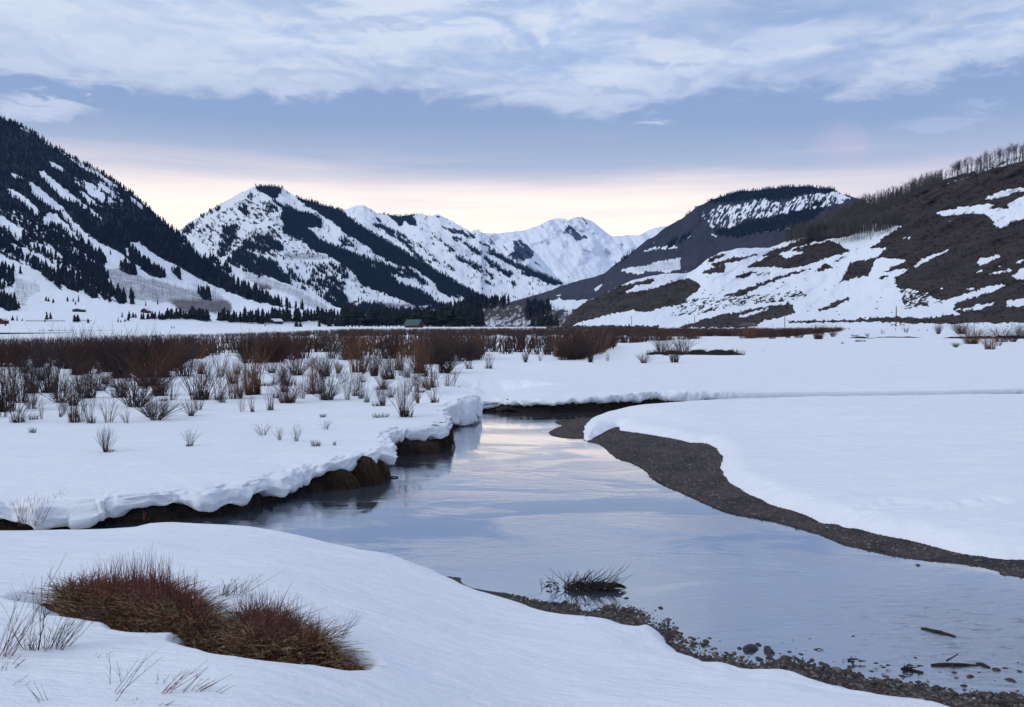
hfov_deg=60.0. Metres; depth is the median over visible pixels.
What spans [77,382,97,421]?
willow shrub
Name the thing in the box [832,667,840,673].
river stone
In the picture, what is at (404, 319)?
conifer tree
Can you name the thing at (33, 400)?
willow shrub
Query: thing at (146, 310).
barn
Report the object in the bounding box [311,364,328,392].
willow shrub
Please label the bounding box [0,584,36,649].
bare sprig
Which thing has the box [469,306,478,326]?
conifer tree
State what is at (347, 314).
conifer tree
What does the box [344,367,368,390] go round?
willow shrub
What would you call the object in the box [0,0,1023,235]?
sky
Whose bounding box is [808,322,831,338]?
willow shrub
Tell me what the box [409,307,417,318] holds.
conifer tree
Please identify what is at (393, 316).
conifer tree
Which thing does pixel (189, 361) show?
willow shrub
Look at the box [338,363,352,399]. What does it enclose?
willow shrub
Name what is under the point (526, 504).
water
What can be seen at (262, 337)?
willow shrub
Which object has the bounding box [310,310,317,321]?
conifer tree
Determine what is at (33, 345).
willow shrub
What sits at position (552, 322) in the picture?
conifer tree
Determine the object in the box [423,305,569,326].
wooded knoll
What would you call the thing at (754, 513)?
gravel
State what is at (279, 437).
willow shrub
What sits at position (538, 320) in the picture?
conifer tree
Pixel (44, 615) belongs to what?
bare sprig
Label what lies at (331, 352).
willow shrub
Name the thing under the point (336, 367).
willow shrub
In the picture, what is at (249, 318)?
conifer tree
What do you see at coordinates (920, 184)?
aspen wood
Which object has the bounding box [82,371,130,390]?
willow shrub
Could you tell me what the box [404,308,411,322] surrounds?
conifer tree
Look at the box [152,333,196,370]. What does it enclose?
willow shrub
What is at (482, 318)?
conifer tree
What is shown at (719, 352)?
cut bank
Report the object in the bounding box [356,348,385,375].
willow shrub
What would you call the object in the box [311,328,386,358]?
willow shrub
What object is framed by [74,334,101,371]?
willow shrub
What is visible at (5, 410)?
willow shrub
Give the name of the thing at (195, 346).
willow shrub
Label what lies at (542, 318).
conifer tree
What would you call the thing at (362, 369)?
willow shrub
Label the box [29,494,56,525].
bare sprig
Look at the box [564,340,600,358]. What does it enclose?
willow shrub
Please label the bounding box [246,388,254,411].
willow shrub
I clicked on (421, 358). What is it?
willow shrub
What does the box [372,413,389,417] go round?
grass tuft
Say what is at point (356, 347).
willow shrub
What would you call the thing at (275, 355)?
willow shrub
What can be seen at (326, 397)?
willow shrub
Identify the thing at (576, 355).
willow shrub
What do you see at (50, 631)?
bare sprig
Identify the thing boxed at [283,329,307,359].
willow shrub
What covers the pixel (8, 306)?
conifer tree
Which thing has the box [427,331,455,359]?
willow shrub
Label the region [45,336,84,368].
willow shrub
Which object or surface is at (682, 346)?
willow shrub
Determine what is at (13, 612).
bare sprig
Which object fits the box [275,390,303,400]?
willow shrub
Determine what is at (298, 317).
conifer tree
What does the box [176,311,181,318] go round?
conifer tree
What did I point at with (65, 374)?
willow shrub
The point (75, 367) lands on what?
willow shrub
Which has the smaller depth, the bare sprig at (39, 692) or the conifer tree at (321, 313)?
the bare sprig at (39, 692)
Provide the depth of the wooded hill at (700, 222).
2815.60 m
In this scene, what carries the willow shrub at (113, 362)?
on the ground
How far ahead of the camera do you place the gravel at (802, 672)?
8.71 m
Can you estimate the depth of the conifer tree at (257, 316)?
860.25 m
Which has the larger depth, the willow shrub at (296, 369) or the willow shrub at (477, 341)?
the willow shrub at (477, 341)
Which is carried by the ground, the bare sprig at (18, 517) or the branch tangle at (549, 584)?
the bare sprig at (18, 517)
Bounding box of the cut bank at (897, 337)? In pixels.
[873,336,919,337]
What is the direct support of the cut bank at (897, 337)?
on the ground
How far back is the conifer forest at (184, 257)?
1591.01 m
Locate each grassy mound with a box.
[324,469,359,489]
[349,456,384,486]
[377,460,390,478]
[396,437,416,455]
[412,440,442,454]
[441,422,455,447]
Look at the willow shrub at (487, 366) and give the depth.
51.70 m
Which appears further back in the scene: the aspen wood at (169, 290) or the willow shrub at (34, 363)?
the aspen wood at (169, 290)
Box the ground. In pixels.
[0,326,1023,706]
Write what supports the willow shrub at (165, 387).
on the ground
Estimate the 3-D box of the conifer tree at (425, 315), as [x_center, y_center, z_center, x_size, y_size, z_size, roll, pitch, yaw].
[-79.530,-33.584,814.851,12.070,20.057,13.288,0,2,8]
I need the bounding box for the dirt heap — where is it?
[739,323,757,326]
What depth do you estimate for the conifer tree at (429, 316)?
812.53 m
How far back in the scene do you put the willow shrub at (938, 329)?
228.67 m
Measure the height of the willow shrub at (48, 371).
2.830 m
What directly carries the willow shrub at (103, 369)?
on the ground
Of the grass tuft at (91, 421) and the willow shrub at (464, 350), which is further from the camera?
the willow shrub at (464, 350)
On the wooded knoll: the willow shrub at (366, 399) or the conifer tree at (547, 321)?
the conifer tree at (547, 321)
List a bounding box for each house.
[71,308,86,311]
[271,319,282,323]
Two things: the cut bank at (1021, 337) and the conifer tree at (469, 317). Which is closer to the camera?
the cut bank at (1021, 337)
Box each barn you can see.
[0,318,9,323]
[140,308,151,312]
[403,319,424,327]
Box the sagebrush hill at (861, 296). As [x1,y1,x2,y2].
[547,161,1023,331]
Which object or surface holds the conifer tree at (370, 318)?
on the ground
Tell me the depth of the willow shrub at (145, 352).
42.15 m
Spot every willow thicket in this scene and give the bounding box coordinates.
[0,327,843,358]
[15,327,847,354]
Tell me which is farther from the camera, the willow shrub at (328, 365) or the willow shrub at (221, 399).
the willow shrub at (328, 365)
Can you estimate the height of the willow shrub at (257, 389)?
2.904 m
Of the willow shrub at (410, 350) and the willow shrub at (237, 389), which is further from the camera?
the willow shrub at (410, 350)
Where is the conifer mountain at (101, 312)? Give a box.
[0,117,365,332]
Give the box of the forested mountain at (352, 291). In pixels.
[179,186,490,310]
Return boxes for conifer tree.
[5,300,10,310]
[12,299,18,309]
[150,311,155,318]
[168,308,173,319]
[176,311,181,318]
[191,308,195,319]
[196,307,201,319]
[198,309,206,320]
[205,311,210,320]
[219,308,226,320]
[228,314,234,322]
[238,311,241,322]
[241,310,246,321]
[246,310,253,323]
[255,308,259,323]
[258,310,264,323]
[270,307,275,319]
[274,308,279,318]
[275,294,281,304]
[280,308,286,322]
[285,306,293,320]
[288,310,292,321]
[291,307,301,321]
[293,307,298,321]
[302,309,306,321]
[306,308,310,319]
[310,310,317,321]
[318,309,326,322]
[321,312,325,324]
[326,317,332,326]
[330,311,335,324]
[336,307,342,326]
[338,305,353,326]
[339,304,345,326]
[341,303,358,326]
[355,308,366,325]
[362,308,368,325]
[366,304,375,326]
[373,308,378,326]
[375,305,380,326]
[376,307,384,325]
[382,305,391,326]
[386,309,391,326]
[390,307,394,326]
[393,309,399,326]
[394,309,403,326]
[401,309,405,326]
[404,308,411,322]
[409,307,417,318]
[416,307,422,319]
[422,306,428,326]
[423,305,435,326]
[432,309,438,325]
[436,301,444,326]
[437,305,454,326]
[446,301,458,326]
[452,301,464,326]
[462,307,468,326]
[467,312,473,325]
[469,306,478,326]
[477,311,482,326]
[478,309,485,326]
[529,318,535,326]
[535,314,540,325]
[540,313,543,326]
[543,312,549,326]
[549,314,555,325]
[555,314,559,324]
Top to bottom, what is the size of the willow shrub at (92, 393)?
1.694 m
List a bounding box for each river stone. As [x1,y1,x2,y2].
[743,644,758,651]
[764,647,774,654]
[780,655,790,660]
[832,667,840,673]
[997,699,1005,704]
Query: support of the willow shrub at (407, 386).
on the ground
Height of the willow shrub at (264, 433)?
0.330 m
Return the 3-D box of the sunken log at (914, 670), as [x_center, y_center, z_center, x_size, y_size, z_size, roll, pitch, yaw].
[3.924,3.112,8.706,0.205,0.047,0.036,1,2,29]
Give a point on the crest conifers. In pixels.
(85, 163)
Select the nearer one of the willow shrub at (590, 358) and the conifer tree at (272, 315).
the willow shrub at (590, 358)
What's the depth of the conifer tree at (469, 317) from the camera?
816.79 m
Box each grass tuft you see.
[27,413,39,419]
[86,416,96,423]
[310,439,321,446]
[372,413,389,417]
[400,406,413,417]
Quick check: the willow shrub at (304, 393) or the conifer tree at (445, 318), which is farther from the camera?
the conifer tree at (445, 318)
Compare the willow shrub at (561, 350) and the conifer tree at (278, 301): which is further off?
the conifer tree at (278, 301)
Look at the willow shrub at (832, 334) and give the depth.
176.89 m
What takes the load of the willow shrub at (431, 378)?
on the ground
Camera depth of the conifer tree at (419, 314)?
812.58 m
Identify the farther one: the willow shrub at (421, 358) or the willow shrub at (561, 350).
the willow shrub at (561, 350)
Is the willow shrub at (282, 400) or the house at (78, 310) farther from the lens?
the house at (78, 310)
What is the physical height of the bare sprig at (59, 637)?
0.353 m
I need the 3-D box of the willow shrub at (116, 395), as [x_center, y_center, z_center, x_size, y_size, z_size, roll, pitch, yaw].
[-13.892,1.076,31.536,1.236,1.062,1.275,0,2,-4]
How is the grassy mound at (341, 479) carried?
on the ground
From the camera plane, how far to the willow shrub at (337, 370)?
41.97 m
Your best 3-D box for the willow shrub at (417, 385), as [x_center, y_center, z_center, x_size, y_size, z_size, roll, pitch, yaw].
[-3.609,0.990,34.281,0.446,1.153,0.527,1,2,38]
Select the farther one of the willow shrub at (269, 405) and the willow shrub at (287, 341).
the willow shrub at (287, 341)
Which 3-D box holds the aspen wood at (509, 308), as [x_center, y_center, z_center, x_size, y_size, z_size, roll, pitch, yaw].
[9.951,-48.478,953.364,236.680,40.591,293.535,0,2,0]
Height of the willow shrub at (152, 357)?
2.128 m
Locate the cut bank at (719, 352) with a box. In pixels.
[645,350,742,354]
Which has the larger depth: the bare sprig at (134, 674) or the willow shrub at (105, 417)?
the willow shrub at (105, 417)
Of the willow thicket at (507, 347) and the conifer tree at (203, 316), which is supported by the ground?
the willow thicket at (507, 347)
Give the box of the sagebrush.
[551,163,1023,328]
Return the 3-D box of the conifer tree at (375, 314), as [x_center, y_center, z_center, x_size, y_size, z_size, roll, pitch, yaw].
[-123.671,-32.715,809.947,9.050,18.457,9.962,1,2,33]
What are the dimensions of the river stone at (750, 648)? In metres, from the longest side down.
0.200 x 0.152 x 0.111 m
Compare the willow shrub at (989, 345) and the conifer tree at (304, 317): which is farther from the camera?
the conifer tree at (304, 317)
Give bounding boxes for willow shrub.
[0,328,30,411]
[0,336,28,359]
[0,338,40,366]
[0,373,33,400]
[0,388,16,416]
[1,336,40,366]
[2,348,44,402]
[2,350,21,378]
[3,333,34,360]
[3,387,42,422]
[15,344,56,392]
[16,335,54,366]
[16,379,50,408]
[20,327,77,392]
[25,338,60,360]
[27,344,105,368]
[28,371,91,402]
[29,334,95,363]
[40,336,80,364]
[41,318,103,373]
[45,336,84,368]
[46,351,70,398]
[56,387,68,414]
[57,366,94,422]
[57,373,96,405]
[61,345,97,374]
[62,371,75,389]
[65,353,112,398]
[66,369,90,393]
[68,330,131,371]
[70,383,90,421]
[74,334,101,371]
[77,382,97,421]
[78,319,154,378]
[82,333,120,360]
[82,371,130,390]
[85,330,150,371]
[86,341,203,385]
[94,354,189,406]
[95,398,122,422]
[96,422,116,451]
[98,373,110,383]
[105,319,175,377]
[105,370,131,397]
[118,410,128,422]
[124,391,194,419]
[131,359,180,395]
[132,393,165,416]
[141,335,175,369]
[141,335,188,377]
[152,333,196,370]
[156,331,178,346]
[156,332,208,364]
[163,333,209,375]
[167,376,184,399]
[170,334,197,353]
[172,351,237,399]
[176,399,201,415]
[183,334,201,358]
[183,425,201,445]
[188,377,209,409]
[195,361,205,373]
[202,360,236,398]
[208,387,231,402]
[210,342,233,376]
[222,356,258,398]
[224,332,259,362]
[225,329,257,356]
[225,365,251,383]
[231,320,282,394]
[232,332,309,362]
[236,330,275,362]
[237,394,248,411]
[239,366,258,394]
[240,332,282,347]
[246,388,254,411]
[247,424,273,435]
[253,330,306,362]
[253,331,277,362]
[259,355,288,372]
[262,382,275,409]
[268,329,312,358]
[268,358,284,381]
[269,378,313,402]
[271,354,300,385]
[272,344,318,375]
[273,373,295,391]
[273,425,282,439]
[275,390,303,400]
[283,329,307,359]
[288,336,311,358]
[290,425,300,440]
[292,371,310,398]
[293,349,321,393]
[293,370,353,399]
[307,352,340,376]
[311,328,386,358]
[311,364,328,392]
[321,333,341,358]
[331,340,354,359]
[332,325,384,372]
[332,328,363,359]
[332,362,342,373]
[333,333,381,358]
[334,362,349,378]
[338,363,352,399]
[340,329,370,354]
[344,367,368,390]
[344,373,359,395]
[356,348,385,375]
[357,348,372,373]
[358,377,364,398]
[363,381,374,401]
[364,332,407,358]
[364,344,399,378]
[372,369,395,388]
[374,386,391,405]
[377,329,408,358]
[382,352,397,372]
[382,387,395,397]
[384,368,424,416]
[390,344,411,369]
[392,329,462,363]
[395,356,404,375]
[395,358,415,377]
[397,330,442,373]
[398,345,438,388]
[399,372,416,394]
[400,342,416,361]
[407,331,445,364]
[411,355,436,376]
[412,389,419,403]
[413,368,425,391]
[414,341,474,372]
[415,373,435,389]
[417,332,468,352]
[426,384,440,402]
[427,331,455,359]
[441,332,462,361]
[442,364,464,386]
[449,326,497,359]
[454,336,476,360]
[455,327,498,359]
[457,334,480,360]
[461,352,474,368]
[483,349,494,368]
[521,352,528,361]
[544,331,574,356]
[545,336,582,359]
[555,327,591,358]
[555,334,587,359]
[563,341,590,358]
[564,329,592,347]
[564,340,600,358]
[585,340,595,361]
[635,352,658,362]
[647,335,675,351]
[663,331,704,351]
[666,341,684,362]
[735,322,763,338]
[763,326,778,338]
[783,327,794,337]
[791,326,809,337]
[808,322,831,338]
[826,324,843,336]
[930,324,942,333]
[946,321,973,333]
[950,326,994,343]
[976,328,1002,348]
[984,323,1022,341]
[1004,330,1023,341]
[1009,321,1023,335]
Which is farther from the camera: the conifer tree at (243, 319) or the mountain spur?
the mountain spur
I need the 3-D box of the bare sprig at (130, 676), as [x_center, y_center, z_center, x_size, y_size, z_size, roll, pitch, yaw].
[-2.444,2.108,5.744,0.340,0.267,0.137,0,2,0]
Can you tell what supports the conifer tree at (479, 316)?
on the wooded knoll
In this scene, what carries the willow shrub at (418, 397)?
on the ground
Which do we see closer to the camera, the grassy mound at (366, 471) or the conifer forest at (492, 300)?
the grassy mound at (366, 471)
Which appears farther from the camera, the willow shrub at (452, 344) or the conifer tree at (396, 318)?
the conifer tree at (396, 318)
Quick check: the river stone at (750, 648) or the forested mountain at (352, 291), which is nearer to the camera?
the river stone at (750, 648)
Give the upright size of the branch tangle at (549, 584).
0.156 m
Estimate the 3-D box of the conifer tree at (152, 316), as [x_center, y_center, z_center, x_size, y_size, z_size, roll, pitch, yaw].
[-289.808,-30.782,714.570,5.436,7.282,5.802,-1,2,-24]
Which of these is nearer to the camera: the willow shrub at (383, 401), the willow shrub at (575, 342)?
the willow shrub at (383, 401)
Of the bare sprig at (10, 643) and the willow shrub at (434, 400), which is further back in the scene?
the willow shrub at (434, 400)
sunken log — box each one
[901,668,923,672]
[921,627,955,636]
[931,654,979,665]
[976,662,989,667]
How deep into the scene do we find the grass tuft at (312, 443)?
20.15 m
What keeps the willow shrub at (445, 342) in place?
on the ground
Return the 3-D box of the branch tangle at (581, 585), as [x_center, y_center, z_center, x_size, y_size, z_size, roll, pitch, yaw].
[0.968,2.894,11.371,1.022,0.384,0.742,1,2,27]
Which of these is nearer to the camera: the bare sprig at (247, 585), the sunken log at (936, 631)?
the bare sprig at (247, 585)
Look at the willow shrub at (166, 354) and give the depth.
42.44 m
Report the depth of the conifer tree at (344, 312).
803.12 m
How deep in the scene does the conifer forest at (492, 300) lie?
1052.73 m
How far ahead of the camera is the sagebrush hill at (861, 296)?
565.37 m
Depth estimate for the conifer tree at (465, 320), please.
816.06 m
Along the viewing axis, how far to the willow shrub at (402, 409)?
25.64 m
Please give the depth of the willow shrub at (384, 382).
35.94 m
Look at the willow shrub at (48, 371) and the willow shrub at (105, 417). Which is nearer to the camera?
the willow shrub at (105, 417)
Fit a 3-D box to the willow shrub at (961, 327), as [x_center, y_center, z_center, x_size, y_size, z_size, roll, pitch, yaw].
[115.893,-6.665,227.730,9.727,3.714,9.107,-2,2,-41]
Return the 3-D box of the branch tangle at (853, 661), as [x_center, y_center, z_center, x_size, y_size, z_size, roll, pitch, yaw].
[3.398,3.116,8.886,0.298,0.129,0.235,0,2,0]
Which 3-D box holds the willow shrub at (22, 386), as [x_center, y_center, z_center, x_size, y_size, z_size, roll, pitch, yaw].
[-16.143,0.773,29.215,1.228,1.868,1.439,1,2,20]
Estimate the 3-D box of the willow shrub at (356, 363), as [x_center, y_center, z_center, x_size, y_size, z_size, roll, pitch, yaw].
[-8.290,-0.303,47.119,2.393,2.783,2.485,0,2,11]
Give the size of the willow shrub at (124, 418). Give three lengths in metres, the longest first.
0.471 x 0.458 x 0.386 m
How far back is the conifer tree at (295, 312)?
981.48 m
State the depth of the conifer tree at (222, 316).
830.64 m
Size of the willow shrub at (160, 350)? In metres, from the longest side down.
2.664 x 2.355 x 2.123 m
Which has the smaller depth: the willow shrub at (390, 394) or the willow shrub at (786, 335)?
the willow shrub at (390, 394)
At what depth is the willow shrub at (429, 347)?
55.78 m
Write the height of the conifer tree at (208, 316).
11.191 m
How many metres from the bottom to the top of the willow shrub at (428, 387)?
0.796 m
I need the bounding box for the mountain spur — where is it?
[495,238,563,283]
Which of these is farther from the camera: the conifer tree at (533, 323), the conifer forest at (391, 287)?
the conifer forest at (391, 287)
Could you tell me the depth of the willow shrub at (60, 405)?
25.31 m
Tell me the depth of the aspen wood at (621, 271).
2569.50 m
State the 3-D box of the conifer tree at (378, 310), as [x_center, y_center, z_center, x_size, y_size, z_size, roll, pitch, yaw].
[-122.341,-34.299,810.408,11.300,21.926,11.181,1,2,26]
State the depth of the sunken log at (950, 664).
8.83 m
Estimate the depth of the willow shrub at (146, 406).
25.03 m
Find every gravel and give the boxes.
[511,595,1023,706]
[557,417,1021,573]
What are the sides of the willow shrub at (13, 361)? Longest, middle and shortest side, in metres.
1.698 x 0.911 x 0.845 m
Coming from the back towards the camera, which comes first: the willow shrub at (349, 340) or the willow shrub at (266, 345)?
the willow shrub at (349, 340)
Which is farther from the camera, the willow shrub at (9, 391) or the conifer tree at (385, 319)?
the conifer tree at (385, 319)
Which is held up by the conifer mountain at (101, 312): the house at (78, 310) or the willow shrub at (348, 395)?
the house at (78, 310)
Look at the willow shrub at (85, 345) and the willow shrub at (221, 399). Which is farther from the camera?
the willow shrub at (85, 345)
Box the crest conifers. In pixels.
[8,118,189,242]
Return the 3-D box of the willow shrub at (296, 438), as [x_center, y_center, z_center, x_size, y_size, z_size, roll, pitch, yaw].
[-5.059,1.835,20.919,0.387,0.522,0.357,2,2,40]
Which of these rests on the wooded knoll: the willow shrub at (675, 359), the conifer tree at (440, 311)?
the conifer tree at (440, 311)
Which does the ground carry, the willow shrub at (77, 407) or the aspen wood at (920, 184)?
the willow shrub at (77, 407)
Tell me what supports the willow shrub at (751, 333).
on the ground
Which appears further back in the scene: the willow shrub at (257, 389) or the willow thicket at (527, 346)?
the willow thicket at (527, 346)
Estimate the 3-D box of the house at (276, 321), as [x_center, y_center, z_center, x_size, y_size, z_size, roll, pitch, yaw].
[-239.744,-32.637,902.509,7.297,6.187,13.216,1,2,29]
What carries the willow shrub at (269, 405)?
on the ground
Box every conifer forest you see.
[0,116,300,325]
[181,183,487,313]
[348,211,563,297]
[451,293,550,320]
[615,184,849,265]
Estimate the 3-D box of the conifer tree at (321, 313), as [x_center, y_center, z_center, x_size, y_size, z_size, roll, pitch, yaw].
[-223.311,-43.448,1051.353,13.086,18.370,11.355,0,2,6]
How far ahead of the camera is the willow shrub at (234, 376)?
38.32 m
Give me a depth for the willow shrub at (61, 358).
50.35 m
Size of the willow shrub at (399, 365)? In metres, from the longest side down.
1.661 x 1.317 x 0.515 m
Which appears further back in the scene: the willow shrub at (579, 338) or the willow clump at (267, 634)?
the willow shrub at (579, 338)
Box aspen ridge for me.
[840,156,1021,219]
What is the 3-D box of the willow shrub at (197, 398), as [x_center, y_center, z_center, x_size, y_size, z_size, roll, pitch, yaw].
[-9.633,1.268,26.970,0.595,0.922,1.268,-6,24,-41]
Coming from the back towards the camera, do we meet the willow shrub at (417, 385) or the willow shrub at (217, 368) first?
the willow shrub at (217, 368)
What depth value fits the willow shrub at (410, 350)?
60.79 m
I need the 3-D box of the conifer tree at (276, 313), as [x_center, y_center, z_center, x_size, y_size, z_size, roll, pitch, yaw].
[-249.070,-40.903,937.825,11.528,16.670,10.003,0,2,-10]
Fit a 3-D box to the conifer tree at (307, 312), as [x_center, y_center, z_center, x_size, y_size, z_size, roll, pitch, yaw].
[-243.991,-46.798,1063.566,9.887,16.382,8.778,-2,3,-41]
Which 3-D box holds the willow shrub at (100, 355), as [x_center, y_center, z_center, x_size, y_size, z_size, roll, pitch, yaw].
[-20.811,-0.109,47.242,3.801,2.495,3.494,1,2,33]
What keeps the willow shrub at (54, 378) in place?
on the ground
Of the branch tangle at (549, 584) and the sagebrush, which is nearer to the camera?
the branch tangle at (549, 584)
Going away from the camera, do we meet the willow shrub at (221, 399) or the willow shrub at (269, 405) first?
the willow shrub at (269, 405)
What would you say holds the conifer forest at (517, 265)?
on the snowy mountain at (436, 224)
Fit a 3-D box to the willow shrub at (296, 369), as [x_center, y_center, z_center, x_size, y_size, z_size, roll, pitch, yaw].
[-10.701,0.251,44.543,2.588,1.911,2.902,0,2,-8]
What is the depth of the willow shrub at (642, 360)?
58.98 m
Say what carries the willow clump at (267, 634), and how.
on the ground
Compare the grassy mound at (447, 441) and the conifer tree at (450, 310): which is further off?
the conifer tree at (450, 310)
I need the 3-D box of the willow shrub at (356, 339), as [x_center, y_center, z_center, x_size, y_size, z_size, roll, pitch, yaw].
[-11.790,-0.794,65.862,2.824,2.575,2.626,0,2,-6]
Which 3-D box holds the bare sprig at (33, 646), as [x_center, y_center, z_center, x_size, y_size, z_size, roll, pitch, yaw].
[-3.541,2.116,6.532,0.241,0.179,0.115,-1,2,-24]
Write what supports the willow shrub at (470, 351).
on the ground
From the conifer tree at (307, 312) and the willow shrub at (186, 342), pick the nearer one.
the willow shrub at (186, 342)
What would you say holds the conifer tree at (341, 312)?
on the ground
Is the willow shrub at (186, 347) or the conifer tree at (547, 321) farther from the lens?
the conifer tree at (547, 321)
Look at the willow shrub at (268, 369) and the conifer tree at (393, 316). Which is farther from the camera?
the conifer tree at (393, 316)
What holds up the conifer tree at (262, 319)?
on the conifer mountain at (101, 312)
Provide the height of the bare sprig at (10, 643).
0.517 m
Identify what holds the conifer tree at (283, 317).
on the conifer mountain at (101, 312)
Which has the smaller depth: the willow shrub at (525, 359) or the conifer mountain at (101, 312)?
the willow shrub at (525, 359)
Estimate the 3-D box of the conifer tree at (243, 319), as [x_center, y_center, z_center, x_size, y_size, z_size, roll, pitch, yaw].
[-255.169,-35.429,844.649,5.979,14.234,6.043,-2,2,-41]
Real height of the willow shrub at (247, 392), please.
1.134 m
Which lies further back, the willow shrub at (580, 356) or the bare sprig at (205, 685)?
the willow shrub at (580, 356)
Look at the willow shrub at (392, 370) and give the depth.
41.58 m
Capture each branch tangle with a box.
[539,578,558,597]
[549,564,630,593]
[843,656,865,663]
[902,664,922,674]
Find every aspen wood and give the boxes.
[9,251,332,309]
[204,232,424,307]
[425,295,572,326]
[527,240,754,296]
[767,169,943,247]
[784,204,902,241]
[938,146,1023,183]
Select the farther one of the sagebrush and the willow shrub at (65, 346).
the sagebrush
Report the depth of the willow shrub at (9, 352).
53.06 m
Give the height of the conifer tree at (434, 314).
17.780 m
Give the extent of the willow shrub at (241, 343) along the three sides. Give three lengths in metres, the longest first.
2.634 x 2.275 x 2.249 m
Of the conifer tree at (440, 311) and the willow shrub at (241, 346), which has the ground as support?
the willow shrub at (241, 346)
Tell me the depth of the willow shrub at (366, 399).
30.17 m
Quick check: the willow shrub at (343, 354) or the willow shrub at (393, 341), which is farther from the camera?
the willow shrub at (393, 341)
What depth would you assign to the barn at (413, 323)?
636.34 m
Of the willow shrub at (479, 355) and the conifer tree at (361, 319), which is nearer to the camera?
the willow shrub at (479, 355)
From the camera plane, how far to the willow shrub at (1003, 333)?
126.20 m
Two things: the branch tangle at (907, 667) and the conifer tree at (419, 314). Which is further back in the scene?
the conifer tree at (419, 314)
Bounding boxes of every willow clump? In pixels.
[34,542,239,654]
[189,582,383,670]
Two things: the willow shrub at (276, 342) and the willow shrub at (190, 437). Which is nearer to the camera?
the willow shrub at (190, 437)
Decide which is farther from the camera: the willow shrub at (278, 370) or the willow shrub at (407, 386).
the willow shrub at (278, 370)
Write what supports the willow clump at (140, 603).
on the ground
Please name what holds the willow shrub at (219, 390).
on the ground
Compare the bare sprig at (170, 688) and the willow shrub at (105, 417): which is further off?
the willow shrub at (105, 417)
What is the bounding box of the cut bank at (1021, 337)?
[946,335,1023,338]
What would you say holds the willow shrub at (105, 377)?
on the ground
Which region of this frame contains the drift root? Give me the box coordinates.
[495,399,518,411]
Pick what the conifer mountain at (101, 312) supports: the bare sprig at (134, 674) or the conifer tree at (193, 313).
the conifer tree at (193, 313)
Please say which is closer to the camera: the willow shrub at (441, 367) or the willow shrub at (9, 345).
the willow shrub at (441, 367)
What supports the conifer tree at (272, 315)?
on the conifer mountain at (101, 312)
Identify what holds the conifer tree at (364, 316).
on the ground
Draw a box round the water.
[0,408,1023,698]
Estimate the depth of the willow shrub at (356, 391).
32.66 m
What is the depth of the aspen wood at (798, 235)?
754.49 m
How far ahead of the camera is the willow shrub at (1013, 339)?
126.41 m
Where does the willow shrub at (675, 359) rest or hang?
on the ground
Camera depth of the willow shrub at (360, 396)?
31.54 m
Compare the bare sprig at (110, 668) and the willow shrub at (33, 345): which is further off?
the willow shrub at (33, 345)
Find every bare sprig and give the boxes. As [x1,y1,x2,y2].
[0,575,34,648]
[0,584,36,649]
[0,592,47,658]
[11,498,33,525]
[15,627,46,649]
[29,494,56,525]
[29,553,67,649]
[30,682,46,701]
[42,600,68,649]
[44,602,104,650]
[106,655,121,680]
[114,657,161,693]
[116,651,155,700]
[161,660,207,693]
[170,668,206,692]
[191,677,225,691]
[217,578,248,596]
[234,573,278,594]
[333,609,365,631]
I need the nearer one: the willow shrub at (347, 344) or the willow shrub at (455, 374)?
the willow shrub at (455, 374)
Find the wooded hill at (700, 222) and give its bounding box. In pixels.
[510,187,867,314]
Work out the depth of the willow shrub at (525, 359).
58.34 m
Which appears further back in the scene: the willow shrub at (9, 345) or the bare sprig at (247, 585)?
the willow shrub at (9, 345)
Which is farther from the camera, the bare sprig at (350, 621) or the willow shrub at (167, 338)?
the willow shrub at (167, 338)
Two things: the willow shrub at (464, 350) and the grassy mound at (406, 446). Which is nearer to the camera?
the grassy mound at (406, 446)
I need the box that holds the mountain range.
[482,217,666,283]
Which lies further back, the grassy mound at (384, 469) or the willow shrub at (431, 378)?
the willow shrub at (431, 378)
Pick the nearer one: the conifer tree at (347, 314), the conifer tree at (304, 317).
the conifer tree at (347, 314)
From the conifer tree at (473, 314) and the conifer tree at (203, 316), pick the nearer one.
the conifer tree at (203, 316)
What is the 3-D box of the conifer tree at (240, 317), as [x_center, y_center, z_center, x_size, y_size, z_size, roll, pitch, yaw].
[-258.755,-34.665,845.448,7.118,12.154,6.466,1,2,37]
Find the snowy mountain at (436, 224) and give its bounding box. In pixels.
[344,205,565,301]
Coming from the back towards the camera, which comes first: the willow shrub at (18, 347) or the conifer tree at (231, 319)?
the conifer tree at (231, 319)
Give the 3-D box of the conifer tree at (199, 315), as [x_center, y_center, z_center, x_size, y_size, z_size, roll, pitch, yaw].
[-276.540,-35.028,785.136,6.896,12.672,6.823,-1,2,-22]
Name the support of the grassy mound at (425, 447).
on the ground
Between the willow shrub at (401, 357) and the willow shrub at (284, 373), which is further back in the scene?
the willow shrub at (401, 357)
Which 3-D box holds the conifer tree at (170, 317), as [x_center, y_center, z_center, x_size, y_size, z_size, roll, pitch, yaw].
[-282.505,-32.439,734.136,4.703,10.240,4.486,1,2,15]

